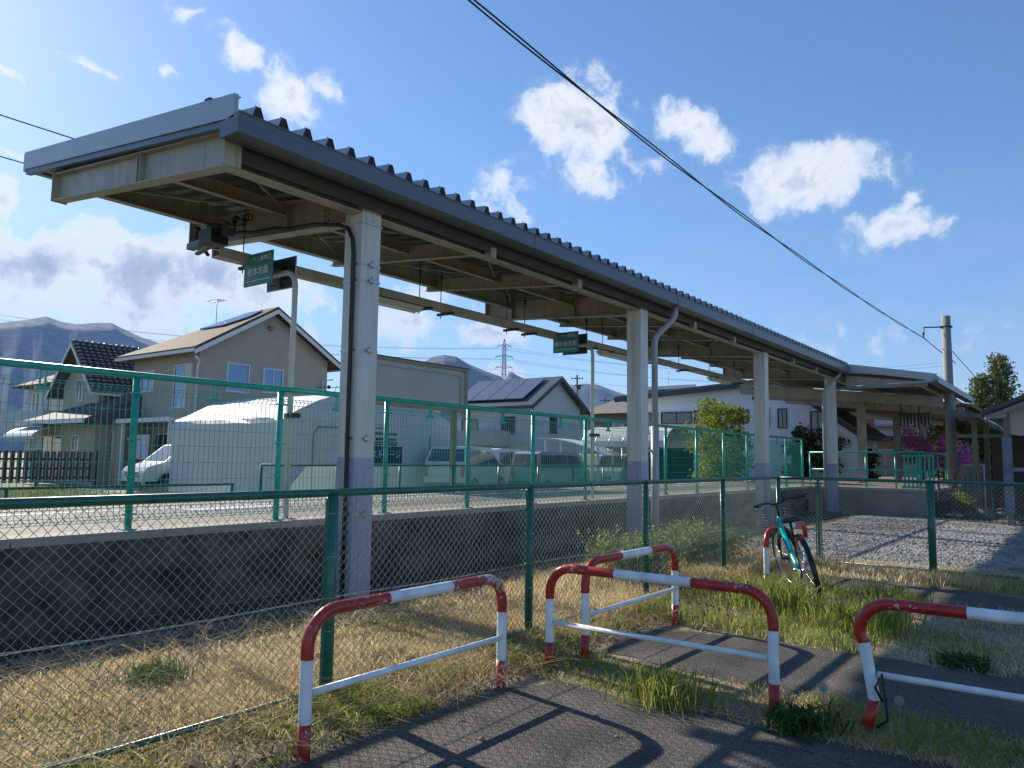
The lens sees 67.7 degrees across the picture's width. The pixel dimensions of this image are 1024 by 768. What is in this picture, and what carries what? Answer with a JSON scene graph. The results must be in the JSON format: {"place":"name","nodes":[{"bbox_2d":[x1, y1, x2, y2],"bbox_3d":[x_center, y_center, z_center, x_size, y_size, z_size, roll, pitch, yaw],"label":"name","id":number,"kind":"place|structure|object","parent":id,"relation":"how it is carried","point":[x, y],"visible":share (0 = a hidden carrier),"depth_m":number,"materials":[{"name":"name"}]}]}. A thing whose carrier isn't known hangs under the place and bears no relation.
{"place":"outdoors","nodes":[
{"label":"outdoors","id":0,"kind":"place"},
{"bbox_2d":[0,316,157,452],"bbox_3d":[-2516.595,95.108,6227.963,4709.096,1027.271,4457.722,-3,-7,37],"label":"mountains","id":1,"kind":"structure","parent":0,"point":[27,344],"depth_m":5227.66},
{"bbox_2d":[71,488,256,500],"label":"driveway","id":2,"kind":"structure","parent":0,"point":[111,490],"depth_m":28.22,"materials":[{"name":"concrete"}]},
{"bbox_2d":[425,355,587,453],"bbox_3d":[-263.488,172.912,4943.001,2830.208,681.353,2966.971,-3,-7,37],"label":"mountain","id":3,"kind":"structure","parent":0,"point":[475,375],"depth_m":4721.94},
{"bbox_2d":[0,453,1023,767],"bbox_3d":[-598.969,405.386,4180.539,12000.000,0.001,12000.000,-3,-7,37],"label":"ground","id":4,"kind":"structure","parent":0,"point":[738,713],"depth_m":5.13,"materials":[{"name":"soil"}]},
{"bbox_2d":[86,649,112,709],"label":"dry stalk","id":5,"kind":"object","parent":4,"relation":"on","point":[93,666],"visible":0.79,"depth_m":4.11,"materials":[{"name":"beige plant"}]},
{"bbox_2d":[0,472,222,507],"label":"grass","id":6,"kind":"structure","parent":4,"relation":"on","point":[20,484],"depth_m":32.85,"materials":[{"name":"green plant"}]},
{"bbox_2d":[0,450,98,486],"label":"slat fence","id":7,"kind":"object","parent":6,"relation":"on","point":[34,467],"visible":0.91,"depth_m":29.35,"materials":[{"name":"grey"}]},
{"bbox_2d":[1,339,141,476],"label":"house","id":8,"kind":"structure","parent":6,"relation":"on","point":[90,354],"depth_m":38.15,"materials":[{"name":"beige"}]},
{"bbox_2d":[32,392,42,409],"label":"window","id":9,"kind":"structure","parent":8,"relation":"in","point":[40,394],"depth_m":42.12,"materials":[{"name":"grey glass"}]},
{"bbox_2d":[3,394,141,484],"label":"house","id":10,"kind":"structure","parent":6,"relation":"on","point":[102,437],"depth_m":34.58,"materials":[{"name":"beige paint"}]},
{"bbox_2d":[41,435,62,476],"bbox_3d":[-21.747,3.434,36.002,2.200,2.000,0.050,-3,-7,37],"label":"window","id":11,"kind":"structure","parent":10,"relation":"in","point":[58,443],"depth_m":36.04,"materials":[{"name":"grey glass"}]},
{"bbox_2d":[120,444,170,492],"bbox_3d":[-12.294,3.184,29.318,2.071,1.837,4.580,-4,-7,39],"label":"parked car","id":12,"kind":"object","parent":6,"relation":"on","point":[154,469],"visible":0.3,"depth_m":27.62,"materials":[{"name":"white paint"}]},
{"bbox_2d":[108,307,340,484],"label":"house","id":13,"kind":"structure","parent":6,"relation":"on","point":[253,347],"depth_m":34.22,"materials":[{"name":"beige paint"}]},
{"bbox_2d":[141,435,149,459],"bbox_3d":[-15.338,2.643,31.930,0.600,1.050,0.030,-3,-7,37],"label":"door","id":14,"kind":"structure","parent":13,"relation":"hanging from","point":[144,451],"depth_m":31.92,"materials":[{"name":"glass"}]},
{"bbox_2d":[140,370,154,392],"bbox_3d":[-16.630,-0.127,34.855,1.100,1.000,0.050,-3,-7,37],"label":"window","id":15,"kind":"structure","parent":13,"relation":"in","point":[144,383],"depth_m":34.83,"materials":[{"name":"blue glass"}]},
{"bbox_2d":[154,433,166,451],"bbox_3d":[-15.357,3.177,33.534,1.400,2.000,0.050,-3,-7,37],"label":"window","id":16,"kind":"structure","parent":13,"relation":"in","point":[157,436],"depth_m":33.78,"materials":[{"name":"grey glass"}]},
{"bbox_2d":[172,364,186,407],"bbox_3d":[-14.436,0.089,33.175,1.000,1.900,0.050,-3,-7,37],"label":"window","id":17,"kind":"structure","parent":13,"relation":"in","point":[179,370],"depth_m":33.20,"materials":[{"name":"blue glass"}]},
{"bbox_2d":[225,362,249,393],"bbox_3d":[-12.150,-0.262,33.877,0.050,1.300,1.150,-3,-7,37],"label":"window","id":18,"kind":"structure","parent":13,"relation":"in","point":[235,372],"depth_m":33.88,"materials":[{"name":"blue glass"}]},
{"bbox_2d":[262,368,283,393],"bbox_3d":[-11.054,-0.129,35.331,0.050,1.150,1.100,-3,-7,37],"label":"window","id":19,"kind":"structure","parent":13,"relation":"in","point":[274,377],"depth_m":35.33,"materials":[{"name":"blue glass"}]},
{"bbox_2d":[456,376,590,453],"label":"house","id":20,"kind":"structure","parent":6,"relation":"on","point":[556,395],"depth_m":53.65,"materials":[{"name":"grey paint"}]},
{"bbox_2d":[583,384,695,453],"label":"house","id":21,"kind":"structure","parent":6,"relation":"on","point":[613,410],"depth_m":59.48,"materials":[{"name":"white paint"}]},
{"bbox_2d":[0,484,271,509],"label":"meadow grass","id":22,"kind":"structure","parent":4,"relation":"on","point":[28,493],"depth_m":23.97,"materials":[{"name":"green plant"}]},
{"bbox_2d":[100,650,204,694],"bbox_3d":[-2.128,1.722,4.606,0.537,0.179,0.583,0,-6,11],"label":"weed clump","id":23,"kind":"object","parent":4,"relation":"on","point":[142,669],"visible":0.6,"depth_m":4.56,"materials":[{"name":"green plant"}]},
{"bbox_2d":[19,734,289,767],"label":"weed clump","id":24,"kind":"object","parent":4,"relation":"on","point":[107,764],"visible":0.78,"depth_m":3.31,"materials":[{"name":"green plant"}]},
{"bbox_2d":[1,600,477,767],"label":"green grass","id":25,"kind":"structure","parent":4,"relation":"on","point":[120,730],"depth_m":4.01,"materials":[{"name":"green plant"}]},
{"bbox_2d":[71,675,439,767],"label":"green grass","id":26,"kind":"structure","parent":4,"relation":"on","point":[415,703],"depth_m":4.05,"materials":[{"name":"green plant"}]},
{"bbox_2d":[0,555,585,683],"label":"green grass","id":27,"kind":"structure","parent":4,"relation":"on","point":[452,573],"depth_m":6.32,"materials":[{"name":"green plant"}]},
{"bbox_2d":[296,574,506,762],"bbox_3d":[-0.504,1.461,4.088,0.061,0.740,1.531,-3,-7,37],"label":"hoop barrier","id":28,"kind":"object","parent":4,"relation":"on","point":[319,618],"visible":0.98,"depth_m":3.83,"materials":[{"name":"metal"}]},
{"bbox_2d":[0,549,818,767],"label":"dry grass","id":29,"kind":"structure","parent":4,"relation":"on","point":[208,677],"depth_m":4.54,"materials":[{"name":"beige plant"}]},
{"bbox_2d":[0,512,862,681],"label":"gravel strip","id":30,"kind":"object","parent":4,"relation":"on","point":[125,628],"visible":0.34,"depth_m":6.67,"materials":[{"name":"grey gravel"}]},
{"bbox_2d":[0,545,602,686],"bbox_3d":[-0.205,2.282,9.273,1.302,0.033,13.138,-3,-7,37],"label":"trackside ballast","id":31,"kind":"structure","parent":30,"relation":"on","point":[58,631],"depth_m":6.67,"materials":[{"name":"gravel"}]},
{"bbox_2d":[0,512,848,679],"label":"trackside gutter","id":32,"kind":"object","parent":30,"relation":"on","point":[126,641],"visible":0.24,"depth_m":5.69,"materials":[{"name":"concrete"}]},
{"bbox_2d":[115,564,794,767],"bbox_3d":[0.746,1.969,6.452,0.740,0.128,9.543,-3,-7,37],"label":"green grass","id":33,"kind":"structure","parent":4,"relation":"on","point":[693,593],"depth_m":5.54,"materials":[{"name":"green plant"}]},
{"bbox_2d":[0,93,993,637],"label":"platform","id":34,"kind":"structure","parent":4,"relation":"on","point":[213,161],"depth_m":8.35,"materials":[{"name":"grey concrete"}]},
{"bbox_2d":[186,213,253,255],"bbox_3d":[-3.342,-1.681,8.491,1.273,0.320,0.264,-4,-7,40],"label":"junction box","id":35,"kind":"object","parent":34,"relation":"attached to","point":[211,235],"visible":1,"depth_m":8.35,"materials":[{"name":"metal"}]},
{"bbox_2d":[243,249,300,518],"bbox_3d":[-2.578,-0.008,8.253,0.840,2.855,0.318,-3,-7,37],"label":"direction sign","id":36,"kind":"object","parent":34,"relation":"on","point":[264,267],"visible":0.97,"depth_m":8.22,"materials":[{"name":"metal"}]},
{"bbox_2d":[205,222,355,599],"bbox_3d":[-2.642,0.138,8.138,2.566,3.972,0.108,-3,-7,35],"label":"power cable","id":37,"kind":"object","parent":34,"relation":"attached to","point":[349,360],"visible":0.77,"depth_m":7.47,"materials":[{"name":"black rubber"}]},
{"bbox_2d":[0,358,804,530],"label":"fence","id":38,"kind":"object","parent":34,"relation":"on","point":[137,377],"visible":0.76,"depth_m":8.12,"materials":[{"name":"green metal"}]},
{"bbox_2d":[211,208,769,389],"bbox_3d":[2.146,-0.893,15.316,0.310,0.760,17.820,-3,-7,37],"label":"cable tray","id":39,"kind":"object","parent":34,"relation":"hanging from","point":[242,259],"visible":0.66,"depth_m":11.26,"materials":[{"name":"beige paint"}]},
{"bbox_2d":[378,296,422,313],"bbox_3d":[-1.675,-1.082,10.216,0.160,0.088,1.250,-3,-7,37],"label":"fluorescent light","id":40,"kind":"object","parent":39,"relation":"attached to","point":[397,305],"visible":0.65,"depth_m":10.34,"materials":[{"name":"white paint"}]},
{"bbox_2d":[596,350,626,361],"bbox_3d":[2.046,-0.545,15.146,0.160,0.088,1.250,-3,-7,37],"label":"fluorescent light","id":41,"kind":"object","parent":39,"relation":"attached to","point":[607,354],"visible":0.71,"depth_m":14.97,"materials":[{"name":"white paint"}]},
{"bbox_2d":[553,331,599,498],"bbox_3d":[1.125,0.526,13.160,0.840,2.855,0.318,-3,-7,37],"label":"direction sign","id":42,"kind":"object","parent":34,"relation":"on","point":[571,343],"visible":0.99,"depth_m":13.18,"materials":[{"name":"metal"}]},
{"bbox_2d":[718,364,993,482],"bbox_3d":[15.595,2.034,31.272,6.525,3.830,23.196,-3,-7,37],"label":"station canopy","id":43,"kind":"object","parent":34,"relation":"on","point":[909,391],"visible":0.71,"depth_m":25.58,"materials":[{"name":"metal"}]},
{"bbox_2d":[898,404,930,453],"bbox_3d":[12.731,1.800,24.100,0.950,2.752,0.120,-3,-7,37],"label":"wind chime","id":44,"kind":"object","parent":43,"relation":"hanging from","point":[913,419],"visible":0.88,"depth_m":24.11,"materials":[{"name":"metal"}]},
{"bbox_2d":[809,451,958,488],"bbox_3d":[12.563,2.575,22.927,2.659,1.014,7.608,-9,-11,59],"label":"handrail","id":45,"kind":"object","parent":34,"relation":"on","point":[895,469],"visible":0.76,"depth_m":21.23,"materials":[{"name":"green metal"}]},
{"bbox_2d":[901,454,935,488],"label":"green gate","id":46,"kind":"structure","parent":34,"relation":"on","point":[924,456],"depth_m":20.69,"materials":[{"name":"metal"}]},
{"bbox_2d":[495,339,512,379],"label":"transmission tower","id":47,"kind":"structure","parent":4,"relation":"on","point":[505,346],"depth_m":992.09,"materials":[{"name":"silver metal"}]},
{"bbox_2d":[0,476,1023,767],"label":"chain link fence","id":48,"kind":"object","parent":4,"relation":"on","point":[326,674],"visible":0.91,"depth_m":4.88,"materials":[{"name":"green metal"}]},
{"bbox_2d":[581,544,678,659],"bbox_3d":[0.956,1.665,5.957,0.061,0.740,1.531,-3,-7,37],"label":"hoop barrier","id":49,"kind":"object","parent":4,"relation":"on","point":[586,613],"visible":0.88,"depth_m":5.78,"materials":[{"name":"metal"}]},
{"bbox_2d":[478,544,793,616],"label":"dry grass","id":50,"kind":"structure","parent":4,"relation":"on","point":[753,563],"depth_m":7.83,"materials":[{"name":"beige plant"}]},
{"bbox_2d":[576,524,701,581],"bbox_3d":[1.452,1.948,8.797,1.484,0.708,1.451,3,-6,-22],"label":"weed shrub","id":51,"kind":"object","parent":4,"relation":"on","point":[629,561],"visible":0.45,"depth_m":8.65,"materials":[{"name":"green plant"}]},
{"bbox_2d":[545,564,779,709],"bbox_3d":[0.855,1.540,4.695,1.561,0.740,0.061,-3,-7,37],"label":"hoop barrier","id":52,"kind":"object","parent":4,"relation":"on","point":[762,598],"visible":0.96,"depth_m":4.59,"materials":[{"name":"metal"}]},
{"bbox_2d":[599,656,727,720],"bbox_3d":[0.881,1.732,4.453,0.788,0.211,0.696,5,-7,-34],"label":"weed clump","id":53,"kind":"object","parent":4,"relation":"on","point":[653,689],"visible":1,"depth_m":4.38,"materials":[{"name":"green plant"}]},
{"bbox_2d":[651,516,763,564],"bbox_3d":[2.509,2.101,10.181,1.581,0.693,1.569,-3,-7,37],"label":"weed shrub","id":54,"kind":"object","parent":4,"relation":"on","point":[716,535],"visible":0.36,"depth_m":9.94,"materials":[{"name":"green plant"}]},
{"bbox_2d":[694,453,740,482],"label":"bush","id":55,"kind":"object","parent":4,"relation":"on","point":[710,469],"visible":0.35,"depth_m":26.34,"materials":[{"name":"green plant"}]},
{"bbox_2d":[681,397,754,482],"bbox_3d":[7.570,2.346,27.808,2.638,3.756,2.924,-3,-7,37],"label":"tree","id":56,"kind":"object","parent":4,"relation":"on","point":[712,419],"visible":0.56,"depth_m":27.59,"materials":[{"name":"green plant"}]},
{"bbox_2d":[613,380,892,482],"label":"house","id":57,"kind":"structure","parent":4,"relation":"on","point":[677,407],"depth_m":33.35,"materials":[{"name":"paint"}]},
{"bbox_2d":[661,411,691,423],"bbox_3d":[7.640,1.577,35.530,1.550,0.560,0.050,-3,-7,37],"label":"window","id":58,"kind":"structure","parent":57,"relation":"in","point":[666,417],"depth_m":35.52,"materials":[{"name":"grey"}]},
{"bbox_2d":[777,408,786,427],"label":"window","id":59,"kind":"structure","parent":57,"relation":"in","point":[781,412],"depth_m":32.61,"materials":[{"name":"grey glass"}]},
{"bbox_2d":[810,411,825,429],"bbox_3d":[12.695,1.521,31.721,0.600,0.800,0.050,-3,-7,37],"label":"window","id":60,"kind":"structure","parent":57,"relation":"in","point":[815,416],"depth_m":31.78,"materials":[{"name":"grey glass"}]},
{"bbox_2d":[494,640,1023,767],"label":"green grass","id":61,"kind":"structure","parent":4,"relation":"on","point":[981,749],"depth_m":4.04,"materials":[{"name":"green plant"}]},
{"bbox_2d":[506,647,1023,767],"bbox_3d":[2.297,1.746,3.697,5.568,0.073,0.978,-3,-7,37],"label":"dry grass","id":62,"kind":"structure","parent":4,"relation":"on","point":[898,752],"depth_m":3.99,"materials":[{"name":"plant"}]},
{"bbox_2d":[626,558,935,654],"label":"green grass","id":63,"kind":"structure","parent":4,"relation":"on","point":[760,624],"depth_m":6.48,"materials":[{"name":"green plant"}]},
{"bbox_2d":[714,564,855,617],"bbox_3d":[2.614,1.962,7.315,1.440,0.362,1.516,-1,-6,15],"label":"weed clump","id":64,"kind":"object","parent":4,"relation":"on","point":[777,593],"visible":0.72,"depth_m":7.18,"materials":[{"name":"green plant"}]},
{"bbox_2d":[763,521,808,581],"bbox_3d":[3.246,2.012,9.007,0.061,0.710,1.531,-3,-7,37],"label":"hoop barrier","id":65,"kind":"object","parent":4,"relation":"on","point":[767,534],"visible":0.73,"depth_m":8.50,"materials":[{"name":"metal"}]},
{"bbox_2d":[754,494,821,602],"bbox_3d":[2.975,1.704,8.098,0.608,1.053,1.692,2,-6,-9],"label":"bicycle","id":66,"kind":"object","parent":4,"relation":"on","point":[786,534],"visible":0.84,"depth_m":8.24,"materials":[{"name":"teal metal"}]},
{"bbox_2d":[760,697,862,744],"bbox_3d":[1.506,1.736,3.977,0.556,0.127,0.553,2,-6,-10],"label":"weed clump","id":67,"kind":"object","parent":4,"relation":"on","point":[798,720],"visible":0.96,"depth_m":3.92,"materials":[{"name":"green plant"}]},
{"bbox_2d":[781,422,850,476],"bbox_3d":[12.580,3.171,32.226,2.804,3.116,3.252,0,-6,6],"label":"bush","id":68,"kind":"object","parent":4,"relation":"on","point":[806,439],"visible":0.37,"depth_m":31.50,"materials":[{"name":"green plant"}]},
{"bbox_2d":[621,564,1023,676],"label":"dry grass","id":69,"kind":"structure","parent":4,"relation":"on","point":[1013,671],"depth_m":6.01,"materials":[{"name":"beige plant"}]},
{"bbox_2d":[788,588,935,641],"bbox_3d":[2.983,1.916,6.464,1.208,0.295,1.122,3,-6,-24],"label":"weed clump","id":70,"kind":"object","parent":4,"relation":"on","point":[846,608],"visible":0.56,"depth_m":6.38,"materials":[{"name":"green plant"}]},
{"bbox_2d":[867,448,885,478],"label":"bush","id":71,"kind":"object","parent":4,"relation":"on","point":[871,461],"visible":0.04,"depth_m":31.56,"materials":[{"name":"green plant"}]},
{"bbox_2d":[730,543,1023,594],"label":"dry grass","id":72,"kind":"structure","parent":4,"relation":"on","point":[862,571],"depth_m":9.33,"materials":[{"name":"beige plant"}]},
{"bbox_2d":[735,514,1023,582],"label":"gravel yard","id":73,"kind":"structure","parent":4,"relation":"on","point":[943,534],"depth_m":13.81,"materials":[{"name":"grey gravel"}]},
{"bbox_2d":[945,487,981,512],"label":"weed shrub","id":74,"kind":"object","parent":73,"relation":"on","point":[969,503],"visible":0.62,"depth_m":20.34,"materials":[{"name":"green plant"}]},
{"bbox_2d":[937,470,1023,523],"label":"iron fence","id":75,"kind":"object","parent":73,"relation":"on","point":[939,507],"visible":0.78,"depth_m":19.06,"materials":[{"name":"grey metal"}]},
{"bbox_2d":[876,436,938,477],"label":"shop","id":76,"kind":"structure","parent":4,"relation":"on","point":[886,460],"depth_m":41.80,"materials":[{"name":"grey"}]},
{"bbox_2d":[877,449,893,476],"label":"window","id":77,"kind":"structure","parent":76,"relation":"in","point":[887,459],"depth_m":41.86,"materials":[{"name":"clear glass"}]},
{"bbox_2d":[874,401,943,435],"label":"house","id":78,"kind":"structure","parent":4,"relation":"on","point":[884,427],"depth_m":52.71,"materials":[{"name":"metal"}]},
{"bbox_2d":[897,426,943,479],"bbox_3d":[16.730,3.207,31.220,1.914,2.970,1.772,-3,-7,37],"label":"tree","id":79,"kind":"object","parent":4,"relation":"on","point":[926,441],"visible":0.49,"depth_m":31.24,"materials":[{"name":"pink plant"}]},
{"bbox_2d":[853,598,1023,732],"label":"hoop barrier","id":80,"kind":"object","parent":4,"relation":"on","point":[867,612],"visible":0.98,"depth_m":3.87,"materials":[{"name":"metal"}]},
{"bbox_2d":[874,673,888,727],"bbox_3d":[1.889,1.622,3.908,0.066,0.280,0.026,-2,-6,25],"label":"wire loop","id":81,"kind":"object","parent":80,"relation":"attached to","point":[884,701],"visible":1,"depth_m":3.90,"materials":[{"name":"black metal"}]},
{"bbox_2d":[922,315,959,510],"bbox_3d":[13.100,0.873,23.351,0.919,5.960,0.397,-1,-6,15],"label":"utility pole","id":82,"kind":"object","parent":4,"relation":"on","point":[946,326],"visible":0.85,"depth_m":23.21,"materials":[{"name":"concrete"}]},
{"bbox_2d":[468,0,923,337],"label":"overhead cable","id":83,"kind":"object","parent":82,"relation":"attached to","point":[562,74],"visible":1,"depth_m":8.51,"materials":[{"name":"black rubber"}]},
{"bbox_2d":[912,430,992,478],"bbox_3d":[17.214,3.186,29.906,2.367,2.791,2.515,3,-6,-24],"label":"tree","id":84,"kind":"object","parent":4,"relation":"on","point":[942,448],"visible":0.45,"depth_m":29.63,"materials":[{"name":"pink plant"}]},
{"bbox_2d":[926,424,979,477],"bbox_3d":[22.092,3.333,38.277,2.556,4.246,2.576,-1,-6,13],"label":"tree","id":85,"kind":"object","parent":4,"relation":"on","point":[931,436],"visible":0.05,"depth_m":38.45,"materials":[{"name":"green plant"}]},
{"bbox_2d":[887,599,1023,674],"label":"green grass","id":86,"kind":"structure","parent":4,"relation":"on","point":[960,643],"depth_m":5.90,"materials":[{"name":"green plant"}]},
{"bbox_2d":[925,648,997,673],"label":"weed clump","id":87,"kind":"object","parent":4,"relation":"on","point":[966,659],"visible":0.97,"depth_m":5.24,"materials":[{"name":"green plant"}]},
{"bbox_2d":[931,419,993,496],"bbox_3d":[19.075,3.067,32.005,2.964,3.465,2.996,1,-6,-3],"label":"tree","id":88,"kind":"object","parent":4,"relation":"on","point":[966,428],"visible":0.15,"depth_m":31.45,"materials":[{"name":"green plant"}]},
{"bbox_2d":[920,567,1023,596],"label":"green grass","id":89,"kind":"structure","parent":4,"relation":"on","point":[1003,589],"depth_m":8.66,"materials":[{"name":"green plant"}]},
{"bbox_2d":[950,409,1013,509],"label":"link roof","id":90,"kind":"structure","parent":4,"relation":"on","point":[974,419],"depth_m":20.95,"materials":[{"name":"grey metal"}]},
{"bbox_2d":[965,372,1000,467],"bbox_3d":[24.174,2.472,39.312,2.620,6.213,2.777,-1,-6,17],"label":"tree","id":91,"kind":"object","parent":4,"relation":"on","point":[978,388],"visible":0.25,"depth_m":39.30,"materials":[{"name":"green plant"}]},
{"bbox_2d":[981,394,1023,525],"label":"station building","id":92,"kind":"structure","parent":4,"relation":"on","point":[1007,456],"depth_m":17.92,"materials":[{"name":"grey paint"}]},
{"bbox_2d":[983,352,1023,407],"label":"tree","id":93,"kind":"object","parent":4,"relation":"on","point":[998,377],"visible":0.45,"depth_m":39.22,"materials":[{"name":"green plant"}]},
{"bbox_2d":[0,0,1023,403],"label":"sky","id":94,"kind":"structure","parent":0,"point":[881,142],"materials":[{"name":"blue"}]},
{"bbox_2d":[506,372,624,408],"bbox_3d":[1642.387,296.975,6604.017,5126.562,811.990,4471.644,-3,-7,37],"label":"mountains","id":95,"kind":"structure","parent":0,"point":[600,393],"depth_m":6629.59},
{"bbox_2d":[228,681,953,767],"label":"asphalt path","id":96,"kind":"structure","parent":0,"point":[543,725],"depth_m":3.75,"materials":[{"name":"grey asphalt"}]},
{"bbox_2d":[607,627,1023,743],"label":"asphalt path","id":97,"kind":"structure","parent":0,"point":[805,669],"depth_m":5.00,"materials":[{"name":"grey asphalt"}]},
{"bbox_2d":[820,574,1023,612],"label":"asphalt path","id":98,"kind":"structure","parent":0,"point":[960,597],"depth_m":8.16,"materials":[{"name":"grey asphalt"}]},
{"bbox_2d":[959,464,986,509],"bbox_3d":[14.155,3.181,23.428,0.640,1.410,0.440,-3,-7,37],"label":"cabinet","id":99,"kind":"object","parent":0,"point":[966,469],"visible":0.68,"depth_m":23.32,"materials":[{"name":"grey metal"}]},
{"label":"parking ground","id":100,"kind":"structure","parent":0,"visible":0},
{"bbox_2d":[168,395,449,499],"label":"tent garage","id":101,"kind":"structure","parent":100,"relation":"on","point":[400,446],"depth_m":25.74,"materials":[{"name":"white fabric"}]},
{"bbox_2d":[423,446,508,492],"bbox_3d":[-1.678,3.346,29.501,2.051,1.837,4.580,-1,-6,20],"label":"parked car","id":102,"kind":"object","parent":100,"relation":"on","point":[440,455],"visible":0.39,"depth_m":27.83,"materials":[{"name":"white paint"}]},
{"bbox_2d":[491,448,527,482],"bbox_3d":[-0.235,3.822,34.132,2.051,1.837,4.580,-3,-7,32],"label":"parked car","id":103,"kind":"object","parent":100,"relation":"on","point":[508,458],"visible":0.05,"depth_m":32.73,"materials":[{"name":"white paint"}]},
{"bbox_2d":[511,451,589,489],"bbox_3d":[1.630,3.676,31.670,1.831,1.697,3.480,-4,-8,43],"label":"parked car","id":104,"kind":"object","parent":100,"relation":"on","point":[540,459],"visible":0.26,"depth_m":30.78,"materials":[{"name":"grey paint"}]},
{"bbox_2d":[539,438,622,486],"bbox_3d":[3.086,3.649,34.749,3.600,2.400,1.600,-3,-7,37],"label":"carport","id":105,"kind":"object","parent":100,"relation":"on","point":[604,451],"visible":0.55,"depth_m":34.28,"materials":[{"name":"white metal"}]},
{"bbox_2d":[595,454,626,486],"bbox_3d":[5.307,4.170,36.172,1.831,1.697,3.480,-3,-7,37],"label":"parked car","id":106,"kind":"object","parent":100,"relation":"on","point":[603,460],"visible":0.09,"depth_m":34.98,"materials":[{"name":"grey paint"}]},
{"bbox_2d":[581,427,693,483],"bbox_3d":[5.770,3.440,35.011,4.230,2.940,3.029,-3,-7,37],"label":"greenhouse","id":107,"kind":"object","parent":100,"relation":"on","point":[602,440],"visible":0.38,"depth_m":34.92,"materials":[{"name":"plastic"}]},
{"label":"railway ballast","id":108,"kind":"structure","parent":0,"visible":0},
{"bbox_2d":[0,483,233,509],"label":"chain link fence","id":109,"kind":"object","parent":108,"relation":"on","point":[5,494],"visible":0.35,"depth_m":12.63,"materials":[{"name":"metal"}]},
{"bbox_2d":[375,354,469,484],"bbox_3d":[-2.457,1.285,18.389,0.160,3.745,4.160,-3,-7,37],"label":"billboard","id":110,"kind":"object","parent":108,"relation":"on","point":[398,377],"visible":0.56,"depth_m":18.86,"materials":[{"name":"grey metal"}]},
{"bbox_2d":[258,464,626,499],"bbox_3d":[-0.387,2.836,20.981,0.052,1.222,15.207,-3,-7,37],"label":"guard rail","id":111,"kind":"object","parent":108,"relation":"on","point":[400,473],"visible":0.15,"depth_m":19.51,"materials":[{"name":"metal"}]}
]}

